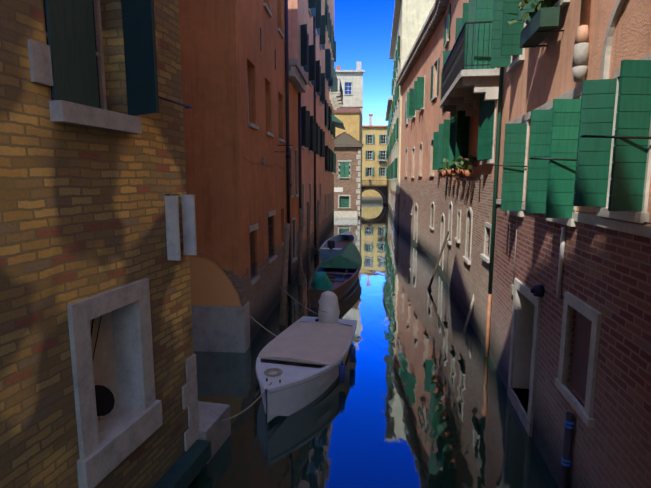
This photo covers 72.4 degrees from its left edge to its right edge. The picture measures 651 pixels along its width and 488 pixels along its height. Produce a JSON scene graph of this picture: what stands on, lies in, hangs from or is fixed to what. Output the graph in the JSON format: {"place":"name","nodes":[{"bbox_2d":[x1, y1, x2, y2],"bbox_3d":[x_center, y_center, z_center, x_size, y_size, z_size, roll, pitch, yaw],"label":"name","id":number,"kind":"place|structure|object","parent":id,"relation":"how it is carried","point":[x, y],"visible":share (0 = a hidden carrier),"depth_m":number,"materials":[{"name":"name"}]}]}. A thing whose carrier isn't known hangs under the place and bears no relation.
{"place":"outdoors","nodes":[
{"label":"outdoors","id":0,"kind":"place"},
{"bbox_2d":[27,0,230,487],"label":"building trim","id":1,"kind":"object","parent":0,"point":[118,408],"visible":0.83,"depth_m":4.58,"materials":[{"name":"grey stone"}]},
{"bbox_2d":[241,0,301,352],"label":"building trim","id":2,"kind":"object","parent":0,"point":[255,279],"visible":0.35,"depth_m":14.30,"materials":[{"name":"grey stone"}]},
{"bbox_2d":[289,59,307,262],"bbox_3d":[-1.191,-2.731,17.825,0.640,8.120,3.200,1,8,5],"label":"building trim","id":3,"kind":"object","parent":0,"point":[298,79],"visible":0.48,"depth_m":18.09,"materials":[{"name":"grey stone"}]},
{"bbox_2d":[300,0,325,247],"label":"building trim","id":4,"kind":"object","parent":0,"point":[312,136],"visible":0.65,"depth_m":23.76,"materials":[{"name":"black wood"}]},
{"bbox_2d":[325,0,344,216],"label":"building trim","id":5,"kind":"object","parent":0,"point":[332,121],"visible":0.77,"depth_m":35.90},
{"bbox_2d":[334,113,359,140],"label":"building","id":6,"kind":"structure","parent":0,"point":[350,121],"depth_m":56.50,"materials":[{"name":"yellow paint"}]},
{"bbox_2d":[334,108,359,112],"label":"roof","id":7,"kind":"structure","parent":6,"relation":"on","point":[347,110],"depth_m":56.91,"materials":[{"name":"red tile"}]},
{"bbox_2d":[334,147,360,217],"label":"building","id":8,"kind":"structure","parent":0,"point":[350,187],"depth_m":48.90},
{"bbox_2d":[334,132,362,144],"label":"roof","id":9,"kind":"structure","parent":8,"relation":"on","point":[344,138],"depth_m":47.96,"materials":[{"name":"tile"}]},
{"bbox_2d":[334,145,363,218],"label":"building trim","id":10,"kind":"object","parent":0,"point":[344,168],"visible":0.85,"depth_m":48.79,"materials":[{"name":"white stone"}]},
{"bbox_2d":[336,72,362,210],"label":"building","id":11,"kind":"structure","parent":0,"point":[356,98],"depth_m":57.74,"materials":[{"name":"white paint"}]},
{"bbox_2d":[335,62,364,106],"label":"building trim","id":12,"kind":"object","parent":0,"point":[347,88],"visible":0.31,"depth_m":57.76,"materials":[{"name":"white stone"}]},
{"bbox_2d":[334,0,394,124],"label":"sky","id":13,"kind":"structure","parent":0,"point":[362,28],"materials":[{"name":"blue"}]},
{"bbox_2d":[188,202,558,487],"bbox_3d":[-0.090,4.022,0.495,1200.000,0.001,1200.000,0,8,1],"label":"canal water","id":14,"kind":"structure","parent":0,"point":[419,398],"depth_m":8.19,"materials":[{"name":"teal liquid"}]},
{"bbox_2d":[0,0,193,487],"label":"brick building","id":15,"kind":"structure","parent":14,"relation":"in","point":[82,213],"depth_m":4.05,"materials":[{"name":"brick"}]},
{"bbox_2d":[178,0,287,352],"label":"building","id":16,"kind":"structure","parent":14,"relation":"on","point":[233,190],"depth_m":10.37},
{"bbox_2d":[189,253,243,305],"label":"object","id":17,"kind":"object","parent":16,"relation":"attached to","point":[211,283],"visible":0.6,"depth_m":10.46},
{"bbox_2d":[222,287,356,422],"bbox_3d":[-0.562,2.173,9.606,2.677,1.470,6.074,0,8,1],"label":"white motor boat","id":18,"kind":"object","parent":14,"relation":"on","point":[300,363],"visible":0.96,"depth_m":8.82,"materials":[{"name":"plastic"}]},
{"bbox_2d":[285,81,298,287],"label":"building","id":19,"kind":"structure","parent":14,"relation":"in","point":[293,134],"depth_m":18.04,"materials":[{"name":"stone"}]},
{"bbox_2d":[279,200,319,324],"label":"mooring poles","id":20,"kind":"object","parent":14,"relation":"in","point":[282,317],"visible":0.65,"depth_m":17.35,"materials":[{"name":"brown wood"}]},
{"bbox_2d":[284,0,323,267],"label":"building","id":21,"kind":"structure","parent":14,"relation":"in","point":[298,13],"depth_m":22.51,"materials":[{"name":"stone"}]},
{"bbox_2d":[299,240,335,283],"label":"mooring ropes","id":22,"kind":"object","parent":14,"relation":"on","point":[300,258],"visible":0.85,"depth_m":18.95,"materials":[{"name":"grey fabric"}]},
{"bbox_2d":[324,0,334,235],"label":"building","id":23,"kind":"structure","parent":14,"relation":"in","point":[329,188],"depth_m":35.71,"materials":[{"name":"stone"}]},
{"bbox_2d":[308,242,361,307],"bbox_3d":[0.616,0.993,18.388,1.750,1.347,8.426,2,8,11],"label":"boat","id":24,"kind":"object","parent":14,"relation":"on","point":[337,273],"visible":0.94,"depth_m":17.42,"materials":[{"name":"brown wood"}]},
{"bbox_2d":[319,231,355,258],"bbox_3d":[0.879,-0.035,26.346,1.700,1.155,6.947,1,8,10],"label":"boat","id":25,"kind":"object","parent":14,"relation":"on","point":[336,243],"visible":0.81,"depth_m":26.11,"materials":[{"name":"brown wood"}]},
{"bbox_2d":[362,179,386,204],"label":"bridge","id":26,"kind":"structure","parent":14,"relation":"in","point":[380,189],"depth_m":75.23,"materials":[{"name":"stone"}]},
{"bbox_2d":[387,127,391,211],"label":"building","id":27,"kind":"structure","parent":14,"relation":"in","point":[389,182],"depth_m":62.96,"materials":[{"name":"paint"}]},
{"bbox_2d":[390,0,434,229],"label":"building","id":28,"kind":"structure","parent":14,"relation":"in","point":[413,15],"depth_m":35.02,"materials":[{"name":"paint"}]},
{"bbox_2d":[399,14,444,263],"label":"building","id":29,"kind":"structure","parent":14,"relation":"in","point":[422,191],"depth_m":25.55,"materials":[{"name":"paint"}]},
{"bbox_2d":[436,0,504,355],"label":"building","id":30,"kind":"structure","parent":14,"relation":"in","point":[464,280],"depth_m":13.04,"materials":[{"name":"brick"}]},
{"bbox_2d":[244,27,650,294],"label":"facade cables and fittings","id":31,"kind":"object","parent":30,"relation":"attached to","point":[288,156],"visible":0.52,"depth_m":8.89,"materials":[{"name":"metal"}]},
{"bbox_2d":[463,293,473,332],"bbox_3d":[3.945,1.912,12.204,0.080,1.536,0.981,7,11,41],"label":"mooring pole","id":32,"kind":"object","parent":30,"relation":"attached to","point":[468,316],"visible":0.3,"depth_m":12.17,"materials":[{"name":"wood"}]},
{"bbox_2d":[489,0,650,487],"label":"house wall","id":33,"kind":"structure","parent":14,"relation":"in","point":[607,273],"depth_m":5.23,"materials":[{"name":"brick"}]},
{"bbox_2d":[362,127,387,201],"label":"building","id":34,"kind":"structure","parent":0,"point":[371,195],"depth_m":86.43,"materials":[{"name":"yellow paint"}]},
{"bbox_2d":[362,114,387,176],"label":"building trim","id":35,"kind":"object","parent":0,"point":[382,156],"visible":0.98,"depth_m":86.11,"materials":[{"name":"white stone"}]},
{"bbox_2d":[385,97,392,203],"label":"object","id":36,"kind":"object","parent":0,"point":[387,117],"visible":0.6,"depth_m":61.27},
{"bbox_2d":[389,0,401,214],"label":"building trim","id":37,"kind":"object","parent":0,"point":[394,136],"visible":0.88,"depth_m":41.62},
{"bbox_2d":[396,3,444,242],"bbox_3d":[5.664,-6.157,28.548,0.760,11.800,15.437,0,8,3],"label":"building trim","id":38,"kind":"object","parent":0,"point":[414,102],"visible":0.73,"depth_m":25.42,"materials":[{"name":"white stone"}]},
{"bbox_2d":[427,0,503,356],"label":"building trim","id":39,"kind":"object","parent":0,"point":[471,81],"visible":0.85,"depth_m":11.22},
{"bbox_2d":[490,0,650,487],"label":"building trim","id":40,"kind":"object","parent":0,"point":[585,135],"visible":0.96,"depth_m":5.47,"materials":[{"name":"green wood"}]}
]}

